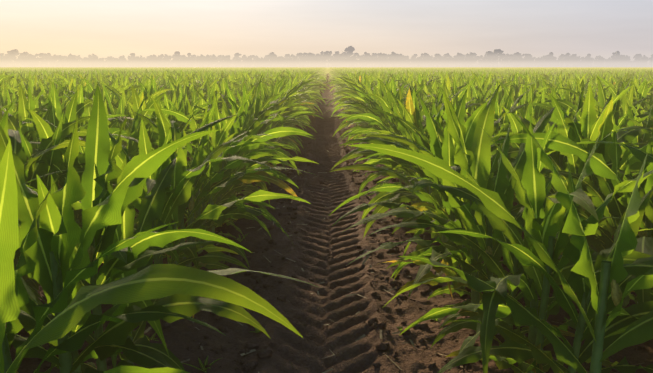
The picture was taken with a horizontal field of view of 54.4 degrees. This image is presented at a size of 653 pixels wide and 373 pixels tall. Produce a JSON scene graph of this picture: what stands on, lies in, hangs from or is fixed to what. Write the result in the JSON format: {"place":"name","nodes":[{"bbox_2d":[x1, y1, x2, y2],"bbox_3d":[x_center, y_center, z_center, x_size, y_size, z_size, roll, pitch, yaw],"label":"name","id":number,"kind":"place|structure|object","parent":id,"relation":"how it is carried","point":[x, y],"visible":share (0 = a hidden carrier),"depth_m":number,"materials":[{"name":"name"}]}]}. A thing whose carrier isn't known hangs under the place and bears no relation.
{"place":"outdoors","nodes":[
{"label":"outdoors","id":0,"kind":"place"},
{"bbox_2d":[41,170,585,372],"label":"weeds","id":1,"kind":"object","parent":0,"point":[400,328],"visible":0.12,"depth_m":2.86,"materials":[{"name":"green plant"}]},
{"bbox_2d":[0,0,652,56],"bbox_3d":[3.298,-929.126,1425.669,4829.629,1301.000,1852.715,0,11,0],"label":"sky","id":2,"kind":"structure","parent":0,"point":[247,28],"depth_m":2355.28,"materials":[{"name":"white"}]},
{"bbox_2d":[0,56,652,67],"bbox_3d":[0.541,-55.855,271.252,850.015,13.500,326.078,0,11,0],"label":"fog","id":3,"kind":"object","parent":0,"point":[347,62],"depth_m":417.50,"materials":[{"name":"white"}]},
{"bbox_2d":[0,46,652,56],"bbox_3d":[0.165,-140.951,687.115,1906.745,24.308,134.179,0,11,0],"label":"tree line","id":4,"kind":"object","parent":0,"point":[348,49],"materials":[{"name":"grey plant"}]},
{"bbox_2d":[6,116,652,372],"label":"soil ground","id":5,"kind":"structure","parent":0,"point":[316,247],"depth_m":3.40,"materials":[{"name":"brown soil"}]},
{"bbox_2d":[6,150,641,372],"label":"crop residue","id":6,"kind":"object","parent":5,"relation":"on","point":[253,350],"visible":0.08,"depth_m":3.45,"materials":[{"name":"plant"}]},
{"bbox_2d":[0,82,652,372],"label":"corn plants","id":7,"kind":"object","parent":5,"relation":"on","point":[104,176],"visible":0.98,"depth_m":2.36,"materials":[{"name":"green plant"}]},
{"bbox_2d":[2,141,652,372],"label":"corn stalks","id":8,"kind":"object","parent":5,"relation":"on","point":[536,336],"visible":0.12,"depth_m":2.24,"materials":[{"name":"green plant"}]},
{"bbox_2d":[6,142,648,372],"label":"soil clods","id":9,"kind":"object","parent":5,"relation":"on","point":[373,323],"visible":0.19,"depth_m":3.25,"materials":[{"name":"brown soil"}]},
{"bbox_2d":[59,67,631,72],"bbox_3d":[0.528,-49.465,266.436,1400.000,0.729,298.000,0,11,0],"label":"crop field","id":10,"kind":"structure","parent":0,"point":[358,67],"depth_m":395.25,"materials":[{"name":"green plant"}]},
{"bbox_2d":[126,73,632,172],"bbox_3d":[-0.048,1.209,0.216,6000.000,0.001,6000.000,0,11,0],"label":"field ground","id":11,"kind":"structure","parent":0,"point":[323,107],"depth_m":21.47,"materials":[{"name":"soil"}]},
{"bbox_2d":[0,70,652,183],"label":"corn leaves","id":12,"kind":"object","parent":11,"relation":"on","point":[366,95],"visible":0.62,"depth_m":8.80,"materials":[{"name":"green plant"}]},
{"bbox_2d":[0,67,652,91],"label":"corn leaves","id":13,"kind":"object","parent":11,"relation":"on","point":[414,71],"visible":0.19,"depth_m":32.51,"materials":[{"name":"green plant"}]},
{"bbox_2d":[0,67,652,74],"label":"corn leaves","id":14,"kind":"object","parent":11,"relation":"on","point":[327,70],"visible":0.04,"depth_m":82.73,"materials":[{"name":"green plant"}]},
{"bbox_2d":[80,108,646,189],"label":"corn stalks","id":15,"kind":"object","parent":11,"relation":"on","point":[401,180],"depth_m":6.59,"materials":[{"name":"green plant"}]}
]}

